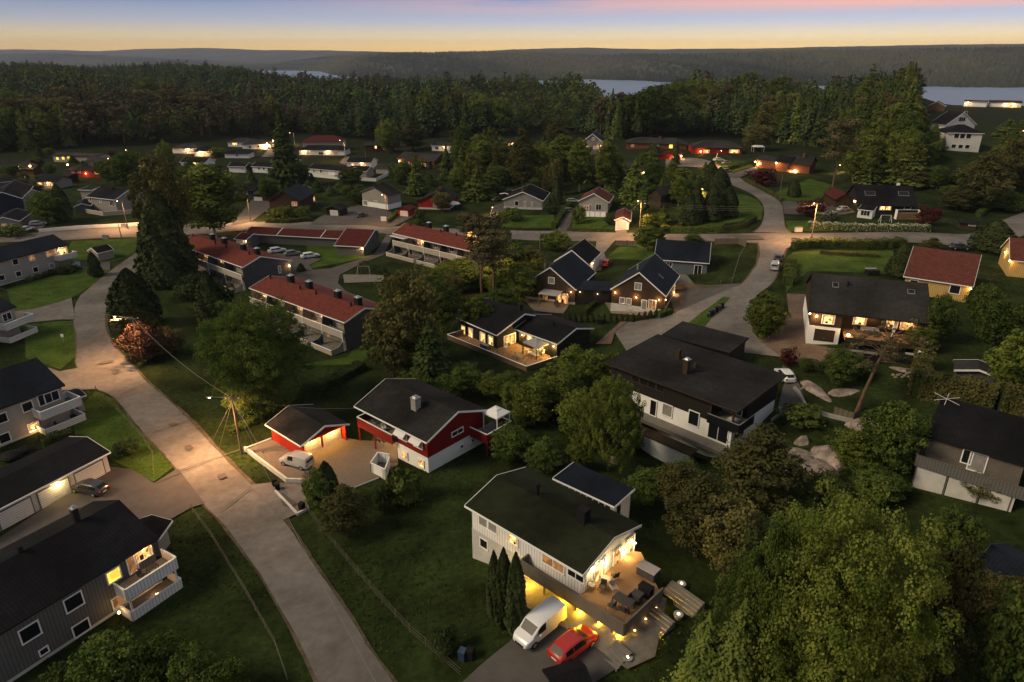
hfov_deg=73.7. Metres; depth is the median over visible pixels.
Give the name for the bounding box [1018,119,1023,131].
birch tree
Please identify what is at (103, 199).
house
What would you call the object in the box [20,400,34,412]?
window
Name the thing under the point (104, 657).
broadleaf tree
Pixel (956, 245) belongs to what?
parked car
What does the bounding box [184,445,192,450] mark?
asphalt patch
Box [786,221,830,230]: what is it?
lawn
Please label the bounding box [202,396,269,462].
utility pole
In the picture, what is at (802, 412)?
shrub
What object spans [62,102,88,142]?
pine tree
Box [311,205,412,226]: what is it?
driveway
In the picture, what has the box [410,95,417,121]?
spruce tree
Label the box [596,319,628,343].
bark bed
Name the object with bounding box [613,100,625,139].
spruce tree
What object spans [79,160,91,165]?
spruce tree
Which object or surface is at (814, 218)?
utility pole
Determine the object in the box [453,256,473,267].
broadleaf tree
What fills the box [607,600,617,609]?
chair
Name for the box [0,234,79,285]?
apartment block
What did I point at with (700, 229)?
hedge
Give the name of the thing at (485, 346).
covered furniture
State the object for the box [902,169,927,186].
broadleaf tree
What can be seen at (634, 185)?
spruce tree
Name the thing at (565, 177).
spruce tree
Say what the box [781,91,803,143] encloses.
spruce tree
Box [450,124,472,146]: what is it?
broadleaf tree
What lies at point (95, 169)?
broadleaf tree
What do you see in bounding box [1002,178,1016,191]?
broadleaf tree
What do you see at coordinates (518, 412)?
broadleaf tree
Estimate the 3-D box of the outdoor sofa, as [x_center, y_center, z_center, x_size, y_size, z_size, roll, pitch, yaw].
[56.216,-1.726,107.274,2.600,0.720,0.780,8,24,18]
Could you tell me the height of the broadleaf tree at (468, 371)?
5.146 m
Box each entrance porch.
[68,388,86,411]
[139,514,172,555]
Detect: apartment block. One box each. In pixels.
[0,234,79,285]
[0,298,37,342]
[0,357,85,446]
[0,500,182,681]
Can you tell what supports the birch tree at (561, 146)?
on the ground at (244, 635)
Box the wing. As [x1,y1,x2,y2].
[554,239,600,269]
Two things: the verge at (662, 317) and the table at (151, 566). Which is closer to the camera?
the table at (151, 566)
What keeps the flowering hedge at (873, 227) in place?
on the ground at (244, 635)
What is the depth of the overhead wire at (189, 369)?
95.98 m
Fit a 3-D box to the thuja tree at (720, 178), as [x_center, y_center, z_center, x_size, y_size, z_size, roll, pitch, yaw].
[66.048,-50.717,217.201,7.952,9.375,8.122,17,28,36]
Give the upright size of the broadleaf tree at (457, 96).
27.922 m
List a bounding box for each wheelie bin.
[271,477,276,486]
[274,481,279,489]
[298,501,305,509]
[457,646,465,661]
[465,645,474,660]
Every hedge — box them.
[39,427,74,447]
[224,413,264,435]
[265,216,310,222]
[299,360,367,396]
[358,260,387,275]
[387,210,397,221]
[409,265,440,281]
[504,226,553,230]
[551,200,571,227]
[566,226,613,231]
[582,300,597,315]
[657,308,672,317]
[670,224,720,232]
[720,215,757,231]
[722,160,754,169]
[743,179,783,200]
[782,258,797,285]
[790,236,908,249]
[807,221,931,231]
[820,249,880,257]
[907,347,936,396]
[916,368,999,408]
[974,206,996,216]
[995,381,1023,416]
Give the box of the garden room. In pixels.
[552,462,634,517]
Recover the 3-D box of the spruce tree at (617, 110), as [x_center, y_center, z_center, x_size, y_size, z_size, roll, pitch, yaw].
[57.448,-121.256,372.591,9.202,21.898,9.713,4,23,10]
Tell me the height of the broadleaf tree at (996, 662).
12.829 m
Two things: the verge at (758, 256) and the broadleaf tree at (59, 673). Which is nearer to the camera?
the broadleaf tree at (59, 673)
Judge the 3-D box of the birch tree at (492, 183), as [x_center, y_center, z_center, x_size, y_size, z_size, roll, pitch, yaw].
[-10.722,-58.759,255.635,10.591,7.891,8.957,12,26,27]
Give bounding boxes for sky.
[0,0,1023,51]
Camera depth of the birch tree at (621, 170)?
247.21 m
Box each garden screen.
[370,452,389,471]
[371,457,389,479]
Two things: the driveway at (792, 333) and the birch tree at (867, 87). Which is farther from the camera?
the birch tree at (867, 87)
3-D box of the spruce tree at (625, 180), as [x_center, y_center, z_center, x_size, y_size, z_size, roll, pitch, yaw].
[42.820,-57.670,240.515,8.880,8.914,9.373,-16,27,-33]
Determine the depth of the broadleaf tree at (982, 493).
69.83 m
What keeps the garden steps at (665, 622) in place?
on the ground at (244, 635)
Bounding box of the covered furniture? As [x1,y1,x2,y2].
[480,343,490,349]
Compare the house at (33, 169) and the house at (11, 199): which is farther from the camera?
the house at (33, 169)
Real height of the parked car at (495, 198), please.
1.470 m
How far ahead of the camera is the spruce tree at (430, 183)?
269.36 m
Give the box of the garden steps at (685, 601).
[663,580,704,616]
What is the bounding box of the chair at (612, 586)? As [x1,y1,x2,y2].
[609,579,617,590]
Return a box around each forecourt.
[0,467,203,548]
[249,438,397,486]
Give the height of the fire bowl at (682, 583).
0.532 m
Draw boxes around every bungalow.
[51,152,110,161]
[172,143,204,153]
[193,146,213,156]
[502,184,549,209]
[655,239,720,288]
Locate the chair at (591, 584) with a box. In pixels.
[588,579,595,587]
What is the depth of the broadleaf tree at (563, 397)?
94.82 m
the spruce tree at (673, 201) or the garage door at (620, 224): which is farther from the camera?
the spruce tree at (673, 201)
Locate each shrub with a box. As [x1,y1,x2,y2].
[0,223,28,236]
[25,275,34,280]
[31,274,41,278]
[41,270,51,275]
[53,262,75,274]
[109,437,139,458]
[110,320,175,363]
[171,283,195,300]
[175,272,200,289]
[217,281,236,312]
[265,207,280,216]
[277,205,294,217]
[293,205,311,216]
[371,483,394,515]
[384,466,424,507]
[411,210,424,219]
[414,218,423,225]
[431,622,459,660]
[500,207,522,220]
[543,202,560,214]
[570,205,586,223]
[603,214,615,224]
[613,421,644,453]
[746,168,777,186]
[775,402,826,428]
[779,346,800,366]
[795,198,830,216]
[814,210,837,221]
[814,360,825,372]
[914,204,943,224]
[999,198,1023,211]
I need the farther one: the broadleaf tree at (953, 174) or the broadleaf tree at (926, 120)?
the broadleaf tree at (926, 120)
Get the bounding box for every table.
[145,562,158,573]
[529,348,541,355]
[600,575,610,581]
[612,591,635,613]
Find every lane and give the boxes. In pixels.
[15,298,74,321]
[72,260,109,269]
[615,287,732,350]
[704,242,790,356]
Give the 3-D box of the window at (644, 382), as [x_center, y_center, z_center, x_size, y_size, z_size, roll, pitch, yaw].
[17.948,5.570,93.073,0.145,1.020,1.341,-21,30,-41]
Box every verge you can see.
[0,212,1023,245]
[14,297,74,322]
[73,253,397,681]
[616,310,704,329]
[687,157,791,232]
[689,297,728,325]
[737,242,789,352]
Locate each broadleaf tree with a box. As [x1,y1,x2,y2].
[0,89,24,98]
[0,106,24,147]
[0,116,15,150]
[0,165,11,172]
[0,174,11,177]
[3,165,25,176]
[15,107,59,146]
[16,171,29,179]
[23,191,62,223]
[26,157,44,164]
[30,95,56,139]
[31,184,44,190]
[38,658,90,681]
[41,163,56,173]
[42,148,55,153]
[63,626,145,681]
[91,159,108,174]
[98,159,118,184]
[106,149,117,155]
[109,150,145,185]
[116,626,185,681]
[125,149,192,226]
[131,77,158,115]
[151,325,187,355]
[154,139,173,163]
[166,637,216,681]
[174,164,191,171]
[174,168,190,177]
[186,157,199,165]
[192,290,315,420]
[200,652,249,681]
[208,148,224,155]
[209,164,222,170]
[239,161,252,169]
[256,179,278,198]
[294,165,310,181]
[301,468,335,513]
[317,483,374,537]
[334,168,363,184]
[340,185,355,193]
[343,188,366,202]
[359,299,418,377]
[374,118,400,152]
[374,263,439,353]
[376,180,385,184]
[387,162,397,181]
[394,160,412,184]
[394,369,431,383]
[395,174,403,184]
[413,89,440,134]
[417,159,426,167]
[421,279,460,332]
[426,260,461,277]
[428,373,466,397]
[431,191,450,210]
[436,266,459,281]
[439,95,458,125]
[442,266,471,282]
[442,273,464,296]
[443,91,468,114]
[447,167,466,191]
[447,360,485,391]
[449,158,464,187]
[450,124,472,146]
[450,138,471,161]
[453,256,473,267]
[458,159,474,190]
[459,270,478,291]
[459,295,494,324]
[461,94,488,133]
[466,151,481,167]
[466,263,492,274]
[467,370,501,397]
[468,92,493,133]
[470,265,492,288]
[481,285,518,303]
[483,97,513,133]
[483,126,501,145]
[483,273,508,292]
[486,165,509,183]
[489,141,506,159]
[489,420,536,461]
[491,141,507,166]
[491,238,537,265]
[493,369,524,393]
[494,255,515,281]
[498,381,524,410]
[499,261,540,300]
[504,150,519,178]
[511,396,538,427]
[515,245,545,263]
[524,435,563,473]
[527,283,542,297]
[528,361,580,406]
[529,257,546,266]
[530,263,548,270]
[534,261,550,270]
[539,164,552,191]
[541,229,570,250]
[548,158,564,187]
[553,343,608,387]
[557,390,567,417]
[560,442,593,466]
[567,364,585,388]
[567,374,646,472]
[598,352,619,375]
[621,465,665,506]
[623,93,653,136]
[630,82,680,136]
[640,213,660,227]
[642,171,660,185]
[643,161,659,182]
[645,184,658,198]
[646,144,661,151]
[648,227,665,245]
[654,168,663,184]
[654,461,697,505]
[665,80,691,96]
[665,456,702,479]
[674,94,702,132]
[681,79,701,90]
[684,233,702,240]
[685,180,694,187]
[685,597,731,656]
[687,183,702,193]
[690,84,720,123]
[692,78,717,91]
[693,487,774,585]
[709,514,812,681]
[729,70,761,85]
[741,102,769,122]
[742,123,775,149]
[743,290,791,339]
[744,474,964,681]
[753,100,781,137]
[764,75,795,94]
[768,496,820,528]
[774,92,800,107]
[784,75,799,91]
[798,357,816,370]
[800,467,854,505]
[820,347,868,384]
[822,109,844,134]
[823,426,886,469]
[840,101,870,138]
[843,129,871,166]
[844,118,874,141]
[846,141,868,182]
[848,459,914,506]
[850,356,872,376]
[853,80,878,92]
[857,399,934,473]
[863,118,886,134]
[868,110,897,130]
[870,122,895,143]
[871,97,877,111]
[884,102,905,118]
[887,132,927,174]
[888,67,922,91]
[889,145,913,180]
[896,115,927,143]
[901,129,929,148]
[902,125,921,138]
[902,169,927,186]
[904,325,940,350]
[915,105,929,129]
[918,74,927,98]
[923,292,961,343]
[926,136,935,143]
[927,133,942,143]
[927,142,943,161]
[927,165,950,189]
[931,503,989,565]
[933,140,949,159]
[935,185,971,192]
[950,168,975,183]
[957,569,1023,640]
[959,470,1001,503]
[962,282,1009,325]
[965,579,1023,681]
[966,220,1018,254]
[973,299,1023,354]
[981,328,1023,393]
[998,134,1023,187]
[998,188,1017,202]
[999,137,1015,143]
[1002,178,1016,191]
[1006,174,1023,185]
[1015,193,1023,201]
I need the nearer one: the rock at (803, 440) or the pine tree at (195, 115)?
the rock at (803, 440)
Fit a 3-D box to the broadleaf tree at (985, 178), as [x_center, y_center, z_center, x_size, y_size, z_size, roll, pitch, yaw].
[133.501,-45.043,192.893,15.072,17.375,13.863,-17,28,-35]
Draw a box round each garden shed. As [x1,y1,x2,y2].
[87,244,114,260]
[542,658,591,681]
[953,359,996,383]
[975,542,1023,591]
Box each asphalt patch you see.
[98,360,112,363]
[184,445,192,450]
[217,473,226,478]
[280,493,295,506]
[733,235,763,239]
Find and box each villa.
[228,138,256,146]
[241,140,273,149]
[298,145,350,154]
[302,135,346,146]
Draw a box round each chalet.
[267,183,314,212]
[647,184,672,209]
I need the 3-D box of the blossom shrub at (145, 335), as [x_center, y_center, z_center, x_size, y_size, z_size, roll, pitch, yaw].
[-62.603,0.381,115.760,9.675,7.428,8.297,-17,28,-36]
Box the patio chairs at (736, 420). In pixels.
[727,416,739,423]
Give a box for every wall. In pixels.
[38,222,137,231]
[244,446,301,482]
[247,438,271,447]
[274,490,309,515]
[354,477,378,488]
[771,407,782,421]
[793,386,853,421]
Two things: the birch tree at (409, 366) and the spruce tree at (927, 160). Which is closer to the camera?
the birch tree at (409, 366)
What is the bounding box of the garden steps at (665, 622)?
[647,607,674,638]
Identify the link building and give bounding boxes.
[576,280,611,303]
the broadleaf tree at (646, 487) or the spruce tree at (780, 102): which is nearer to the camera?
the broadleaf tree at (646, 487)
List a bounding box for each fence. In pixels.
[85,209,132,215]
[95,386,153,465]
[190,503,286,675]
[306,503,458,670]
[309,173,387,180]
[584,211,605,216]
[615,240,636,245]
[714,238,745,246]
[833,406,860,418]
[849,347,902,352]
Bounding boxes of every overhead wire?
[132,317,229,396]
[232,399,375,681]
[240,399,348,408]
[647,202,816,208]
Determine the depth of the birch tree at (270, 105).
450.06 m
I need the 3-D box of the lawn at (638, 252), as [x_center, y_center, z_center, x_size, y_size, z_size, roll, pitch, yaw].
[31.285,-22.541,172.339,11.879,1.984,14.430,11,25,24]
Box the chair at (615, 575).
[611,571,619,579]
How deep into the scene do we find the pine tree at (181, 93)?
441.42 m
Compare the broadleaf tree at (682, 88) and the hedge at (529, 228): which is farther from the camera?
the broadleaf tree at (682, 88)
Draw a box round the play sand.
[343,274,383,282]
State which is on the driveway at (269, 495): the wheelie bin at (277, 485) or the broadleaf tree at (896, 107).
the wheelie bin at (277, 485)
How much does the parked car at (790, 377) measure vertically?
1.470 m
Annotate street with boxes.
[0,212,1023,245]
[74,253,391,681]
[685,157,789,232]
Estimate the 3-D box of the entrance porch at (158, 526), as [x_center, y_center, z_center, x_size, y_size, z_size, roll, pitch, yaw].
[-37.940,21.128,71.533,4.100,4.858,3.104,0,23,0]
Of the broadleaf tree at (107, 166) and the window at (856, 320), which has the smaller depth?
the window at (856, 320)
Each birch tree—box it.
[48,104,68,136]
[176,161,251,237]
[262,95,275,129]
[395,347,419,371]
[464,133,490,155]
[469,141,492,170]
[482,163,489,173]
[482,173,496,188]
[512,377,552,425]
[528,146,546,173]
[538,141,550,159]
[545,133,576,173]
[545,371,581,410]
[552,387,599,443]
[566,137,594,191]
[587,170,601,187]
[594,138,621,186]
[594,375,618,400]
[616,165,624,183]
[631,225,660,249]
[664,162,677,182]
[666,167,691,179]
[669,175,689,205]
[685,83,698,95]
[758,298,787,336]
[770,105,789,142]
[838,143,855,180]
[844,139,872,182]
[850,76,875,102]
[853,134,885,174]
[855,155,883,173]
[881,130,901,173]
[896,103,927,126]
[903,77,922,95]
[913,111,921,119]
[985,145,1006,156]
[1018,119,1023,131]
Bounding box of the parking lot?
[265,234,391,302]
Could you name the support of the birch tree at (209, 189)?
on the ground at (244, 635)
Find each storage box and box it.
[631,588,644,605]
[636,559,660,582]
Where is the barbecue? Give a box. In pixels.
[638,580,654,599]
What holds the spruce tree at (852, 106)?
on the ground at (244, 635)
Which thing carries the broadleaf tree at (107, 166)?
on the ground at (244, 635)
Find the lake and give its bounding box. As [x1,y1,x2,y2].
[252,70,1023,105]
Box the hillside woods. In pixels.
[0,46,1023,87]
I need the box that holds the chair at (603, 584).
[599,578,606,592]
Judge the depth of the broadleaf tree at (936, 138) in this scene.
240.69 m
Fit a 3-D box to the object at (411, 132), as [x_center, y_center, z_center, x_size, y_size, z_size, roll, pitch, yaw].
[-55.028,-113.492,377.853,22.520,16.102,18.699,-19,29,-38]
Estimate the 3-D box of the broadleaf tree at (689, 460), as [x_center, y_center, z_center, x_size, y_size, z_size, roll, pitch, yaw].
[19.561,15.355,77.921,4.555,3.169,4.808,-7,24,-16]
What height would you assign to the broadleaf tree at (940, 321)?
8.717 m
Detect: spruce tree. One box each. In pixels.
[10,105,17,148]
[14,108,22,148]
[16,106,40,151]
[24,103,46,147]
[40,107,58,148]
[58,102,77,146]
[64,155,80,164]
[78,92,99,136]
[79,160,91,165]
[243,171,259,183]
[263,106,306,189]
[303,180,313,189]
[308,173,320,184]
[310,180,326,192]
[323,185,339,195]
[333,181,344,190]
[401,101,409,129]
[402,152,429,195]
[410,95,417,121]
[410,318,458,393]
[424,178,437,187]
[436,145,452,181]
[438,94,454,136]
[457,145,465,162]
[459,94,473,135]
[460,165,496,201]
[486,163,505,192]
[498,134,504,141]
[524,159,551,187]
[539,133,547,145]
[546,132,552,142]
[563,172,569,180]
[602,159,621,191]
[603,88,616,138]
[609,98,623,139]
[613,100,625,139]
[618,156,645,205]
[619,166,633,189]
[619,170,629,186]
[624,129,631,136]
[631,178,651,210]
[635,123,654,136]
[642,143,663,170]
[657,205,673,226]
[659,176,664,186]
[660,611,721,681]
[668,137,680,164]
[669,180,676,204]
[693,598,765,681]
[694,176,703,188]
[696,162,707,183]
[701,182,708,198]
[739,99,752,138]
[741,91,758,140]
[771,93,782,138]
[771,103,786,141]
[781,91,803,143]
[792,93,815,145]
[801,95,804,114]
[807,99,824,146]
[820,91,826,116]
[822,109,838,149]
[825,81,835,111]
[825,109,842,151]
[834,77,839,92]
[837,98,855,151]
[838,92,872,164]
[851,150,889,184]
[877,102,881,111]
[878,131,931,186]
[887,107,893,121]
[889,147,931,185]
[891,73,895,87]
[904,61,912,83]
[907,74,919,98]
[916,98,933,134]
[922,147,936,166]
[924,166,943,186]
[926,123,945,142]
[989,117,1019,137]
[995,126,1022,145]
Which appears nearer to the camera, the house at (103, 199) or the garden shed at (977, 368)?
the garden shed at (977, 368)
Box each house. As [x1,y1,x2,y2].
[0,161,37,164]
[0,165,43,174]
[0,176,25,187]
[0,180,33,214]
[0,188,37,210]
[33,174,78,182]
[34,175,72,188]
[67,164,99,177]
[84,157,106,165]
[85,186,143,211]
[133,157,155,168]
[179,157,214,167]
[188,233,291,292]
[227,162,252,172]
[230,183,258,198]
[246,274,381,355]
[251,162,272,172]
[308,163,356,175]
[346,157,376,167]
[350,165,373,177]
[354,379,510,472]
[360,184,401,209]
[363,142,394,152]
[374,139,399,147]
[375,163,390,173]
[386,221,490,267]
[397,151,442,168]
[410,157,429,168]
[417,186,458,209]
[431,142,451,150]
[447,298,557,370]
[464,467,663,636]
[504,139,513,144]
[514,314,593,357]
[525,251,595,304]
[584,131,605,154]
[591,160,642,169]
[604,334,786,462]
[610,253,679,311]
[625,136,687,149]
[627,165,645,173]
[691,140,742,154]
[755,155,777,169]
[774,155,795,171]
[776,153,816,173]
[803,273,930,364]
[846,183,917,214]
[903,246,981,301]
[911,396,1023,511]
[930,111,976,129]
[939,124,984,151]
[963,100,988,106]
[987,100,1022,107]
[998,237,1023,277]
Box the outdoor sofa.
[860,326,878,332]
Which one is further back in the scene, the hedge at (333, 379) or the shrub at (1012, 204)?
the shrub at (1012, 204)
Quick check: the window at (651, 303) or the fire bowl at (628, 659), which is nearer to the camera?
the fire bowl at (628, 659)
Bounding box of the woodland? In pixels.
[0,59,924,146]
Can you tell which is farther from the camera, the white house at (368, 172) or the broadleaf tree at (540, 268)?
the white house at (368, 172)
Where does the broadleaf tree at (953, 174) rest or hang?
on the ground at (244, 635)
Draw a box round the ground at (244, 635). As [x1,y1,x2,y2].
[0,95,1023,681]
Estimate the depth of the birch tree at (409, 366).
110.42 m
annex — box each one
[78,186,98,198]
[857,205,876,218]
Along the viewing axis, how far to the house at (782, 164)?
261.73 m
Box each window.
[0,274,5,280]
[0,411,8,423]
[0,431,11,444]
[1,311,12,321]
[11,258,18,265]
[15,270,21,276]
[17,619,42,645]
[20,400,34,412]
[26,420,40,432]
[28,254,35,261]
[32,266,38,272]
[36,394,46,406]
[38,645,49,657]
[43,389,60,403]
[45,250,52,256]
[57,246,67,254]
[62,590,85,614]
[71,617,91,638]
[105,565,122,585]
[110,596,128,610]
[133,545,153,564]
[398,434,406,442]
[401,450,407,460]
[413,442,422,449]
[417,458,424,468]
[451,426,463,437]
[461,324,465,334]
[468,327,472,337]
[478,516,487,529]
[479,536,487,550]
[480,331,485,342]
[487,521,497,534]
[488,334,493,345]
[507,533,518,547]
[541,554,564,575]
[548,277,554,283]
[566,568,584,584]
[593,556,605,582]
[596,204,601,209]
[613,544,621,566]
[619,297,624,303]
[624,532,635,555]
[626,298,631,304]
[631,374,639,383]
[634,282,641,290]
[639,377,647,386]
[641,300,646,310]
[647,380,655,389]
[648,299,656,310]
[649,399,657,416]
[656,383,664,392]
[661,402,672,418]
[687,409,699,427]
[707,423,728,444]
[723,408,742,416]
[729,149,739,152]
[732,431,743,440]
[821,314,835,324]
[852,317,866,325]
[860,210,870,215]
[885,321,898,328]
[899,322,915,330]
[948,284,960,294]
[958,117,965,121]
[959,133,965,138]
[960,449,973,465]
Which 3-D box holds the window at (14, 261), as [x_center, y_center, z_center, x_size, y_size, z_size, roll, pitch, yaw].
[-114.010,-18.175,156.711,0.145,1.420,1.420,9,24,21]
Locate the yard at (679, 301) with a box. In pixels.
[671,283,741,311]
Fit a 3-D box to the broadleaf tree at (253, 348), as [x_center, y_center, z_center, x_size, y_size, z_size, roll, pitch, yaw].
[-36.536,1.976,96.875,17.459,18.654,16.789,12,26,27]
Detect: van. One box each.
[279,450,314,470]
[513,595,566,649]
[770,260,780,270]
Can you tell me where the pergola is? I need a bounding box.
[538,289,562,307]
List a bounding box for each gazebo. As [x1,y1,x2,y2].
[482,405,510,427]
[522,337,548,359]
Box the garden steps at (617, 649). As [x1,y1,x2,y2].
[604,640,631,671]
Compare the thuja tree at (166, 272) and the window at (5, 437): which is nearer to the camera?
the window at (5, 437)
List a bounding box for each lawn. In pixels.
[7,268,108,309]
[24,321,75,368]
[68,238,136,261]
[71,391,172,481]
[290,341,377,365]
[307,245,373,267]
[500,214,555,229]
[571,216,614,228]
[606,244,653,259]
[682,192,762,233]
[712,159,754,171]
[770,179,831,201]
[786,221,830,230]
[786,250,892,291]
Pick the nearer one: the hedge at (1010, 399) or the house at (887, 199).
the hedge at (1010, 399)
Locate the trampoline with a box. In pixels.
[0,445,31,462]
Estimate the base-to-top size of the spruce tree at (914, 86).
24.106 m
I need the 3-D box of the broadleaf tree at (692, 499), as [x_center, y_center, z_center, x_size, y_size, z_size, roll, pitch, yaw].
[17.186,16.111,62.129,7.583,9.374,6.975,-4,23,-8]
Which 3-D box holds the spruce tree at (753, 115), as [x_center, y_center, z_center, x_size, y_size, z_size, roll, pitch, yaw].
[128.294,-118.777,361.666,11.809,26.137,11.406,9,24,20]
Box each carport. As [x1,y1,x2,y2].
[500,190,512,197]
[956,219,978,229]
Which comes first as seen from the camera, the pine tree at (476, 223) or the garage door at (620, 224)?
the pine tree at (476, 223)
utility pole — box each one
[112,316,143,363]
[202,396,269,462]
[637,200,644,227]
[811,202,820,236]
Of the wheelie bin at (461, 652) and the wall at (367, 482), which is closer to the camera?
the wheelie bin at (461, 652)
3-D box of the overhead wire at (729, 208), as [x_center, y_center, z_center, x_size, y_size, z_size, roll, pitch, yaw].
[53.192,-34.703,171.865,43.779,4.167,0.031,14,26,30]
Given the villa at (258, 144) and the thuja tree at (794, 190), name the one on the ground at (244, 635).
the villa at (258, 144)
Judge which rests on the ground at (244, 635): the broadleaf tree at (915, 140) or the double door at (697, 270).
the broadleaf tree at (915, 140)
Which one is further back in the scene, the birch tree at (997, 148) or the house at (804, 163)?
the house at (804, 163)
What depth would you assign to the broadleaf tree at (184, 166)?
292.98 m
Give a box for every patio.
[524,576,666,668]
[525,298,569,312]
[605,303,653,315]
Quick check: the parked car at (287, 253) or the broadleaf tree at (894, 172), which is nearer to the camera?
the parked car at (287, 253)
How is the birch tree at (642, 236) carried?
on the lawn at (638, 252)
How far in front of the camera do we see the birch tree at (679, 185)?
206.01 m
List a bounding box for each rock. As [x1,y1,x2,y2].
[786,453,816,474]
[787,447,811,455]
[794,435,809,445]
[800,380,831,401]
[811,445,847,470]
[814,458,838,479]
[828,388,859,396]
[844,417,878,430]
[889,367,909,372]
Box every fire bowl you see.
[622,655,632,662]
[674,610,682,620]
[677,580,685,587]
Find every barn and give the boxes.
[823,187,850,206]
[928,101,946,110]
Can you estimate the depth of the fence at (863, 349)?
104.72 m
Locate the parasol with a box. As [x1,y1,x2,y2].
[449,201,459,204]
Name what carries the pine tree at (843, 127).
on the ground at (244, 635)
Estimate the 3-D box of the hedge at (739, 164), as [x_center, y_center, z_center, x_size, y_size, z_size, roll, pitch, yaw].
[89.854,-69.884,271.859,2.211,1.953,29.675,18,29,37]
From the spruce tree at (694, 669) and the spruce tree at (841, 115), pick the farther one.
the spruce tree at (841, 115)
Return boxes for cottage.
[578,187,613,214]
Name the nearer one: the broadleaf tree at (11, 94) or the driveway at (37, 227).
the driveway at (37, 227)
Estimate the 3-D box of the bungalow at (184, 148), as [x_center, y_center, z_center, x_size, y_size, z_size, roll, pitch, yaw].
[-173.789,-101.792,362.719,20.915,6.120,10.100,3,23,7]
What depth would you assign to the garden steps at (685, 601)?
57.43 m
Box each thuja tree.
[51,183,73,221]
[86,251,104,276]
[104,268,162,333]
[132,189,199,282]
[144,236,183,288]
[193,270,225,328]
[296,263,305,271]
[316,460,339,511]
[485,549,497,619]
[491,547,513,629]
[503,551,527,635]
[551,178,562,204]
[572,314,576,321]
[578,314,582,321]
[584,313,588,322]
[590,313,594,321]
[607,314,611,321]
[613,314,617,321]
[619,313,623,321]
[630,313,635,321]
[636,312,640,320]
[642,311,646,319]
[648,310,652,318]
[678,192,699,226]
[689,184,703,223]
[702,160,717,182]
[703,184,726,221]
[707,167,732,193]
[720,186,739,218]
[787,178,801,196]
[883,242,911,278]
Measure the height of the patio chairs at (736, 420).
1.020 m
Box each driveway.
[25,219,45,229]
[48,367,94,389]
[230,199,269,225]
[251,482,308,519]
[261,149,274,156]
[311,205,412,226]
[340,156,348,164]
[463,608,614,681]
[488,203,504,218]
[558,212,572,230]
[595,241,613,270]
[616,229,626,232]
[666,157,702,166]
[729,167,757,177]
[757,293,836,363]
[778,365,804,416]
[782,201,854,214]
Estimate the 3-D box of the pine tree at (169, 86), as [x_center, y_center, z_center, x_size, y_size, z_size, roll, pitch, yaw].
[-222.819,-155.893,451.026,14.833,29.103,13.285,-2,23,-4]
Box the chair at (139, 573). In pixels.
[136,568,145,578]
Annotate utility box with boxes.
[102,234,108,238]
[794,227,802,231]
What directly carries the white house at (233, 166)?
on the ground at (244, 635)
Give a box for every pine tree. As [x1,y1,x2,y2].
[14,97,31,108]
[31,101,49,115]
[46,103,64,114]
[47,98,58,113]
[49,85,75,132]
[57,95,80,140]
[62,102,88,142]
[81,101,101,138]
[99,100,116,116]
[107,106,127,142]
[127,89,148,121]
[156,89,177,103]
[160,81,184,100]
[170,90,187,129]
[176,95,192,131]
[187,99,202,134]
[188,95,204,135]
[189,92,203,133]
[192,90,210,130]
[194,97,216,136]
[211,93,225,132]
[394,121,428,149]
[456,211,509,294]
[465,227,519,290]
[505,126,543,186]
[544,117,570,140]
[591,97,608,133]
[611,92,626,103]
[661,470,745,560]
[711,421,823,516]
[719,84,733,100]
[816,117,863,187]
[850,316,937,411]
[858,96,876,102]
[874,82,884,89]
[882,93,896,107]
[885,96,906,106]
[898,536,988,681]
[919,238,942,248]
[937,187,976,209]
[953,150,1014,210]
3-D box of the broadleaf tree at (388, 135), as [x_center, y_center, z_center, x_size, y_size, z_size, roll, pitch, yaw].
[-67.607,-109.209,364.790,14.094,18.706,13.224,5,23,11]
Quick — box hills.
[0,44,1023,86]
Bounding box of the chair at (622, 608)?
[619,604,627,616]
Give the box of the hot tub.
[864,268,879,275]
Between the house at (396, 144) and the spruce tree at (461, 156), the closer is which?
the spruce tree at (461, 156)
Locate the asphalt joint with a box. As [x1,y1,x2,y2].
[177,448,242,470]
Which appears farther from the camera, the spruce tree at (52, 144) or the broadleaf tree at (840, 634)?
the spruce tree at (52, 144)
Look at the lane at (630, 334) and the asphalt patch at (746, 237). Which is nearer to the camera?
the lane at (630, 334)
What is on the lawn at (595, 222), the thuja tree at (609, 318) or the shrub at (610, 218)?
the shrub at (610, 218)
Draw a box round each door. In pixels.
[0,496,35,530]
[36,477,71,509]
[73,459,105,482]
[125,554,139,574]
[254,197,261,200]
[304,437,321,452]
[323,428,340,446]
[330,210,337,215]
[400,211,407,215]
[504,332,515,345]
[557,293,567,303]
[615,503,621,513]
[616,221,626,228]
[693,265,701,273]
[812,328,835,342]
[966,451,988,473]
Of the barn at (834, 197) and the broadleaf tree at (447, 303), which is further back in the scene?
the barn at (834, 197)
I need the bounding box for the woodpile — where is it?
[894,209,920,219]
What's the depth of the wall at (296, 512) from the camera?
77.88 m
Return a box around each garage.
[0,208,32,228]
[74,199,91,213]
[223,150,254,157]
[234,232,260,246]
[252,190,278,200]
[265,404,349,452]
[324,202,348,215]
[396,204,416,216]
[614,208,631,230]
[657,151,682,159]
[662,321,748,359]
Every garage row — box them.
[0,436,110,530]
[245,226,342,246]
[334,228,380,255]
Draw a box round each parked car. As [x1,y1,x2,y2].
[22,226,34,231]
[28,220,46,225]
[70,478,109,497]
[267,246,286,253]
[283,249,300,256]
[300,251,319,258]
[355,212,367,217]
[491,196,502,200]
[547,624,597,663]
[565,207,574,212]
[566,198,578,202]
[601,259,610,266]
[713,157,723,160]
[721,160,730,163]
[773,253,783,261]
[774,368,796,382]
[836,205,850,211]
[949,242,970,249]

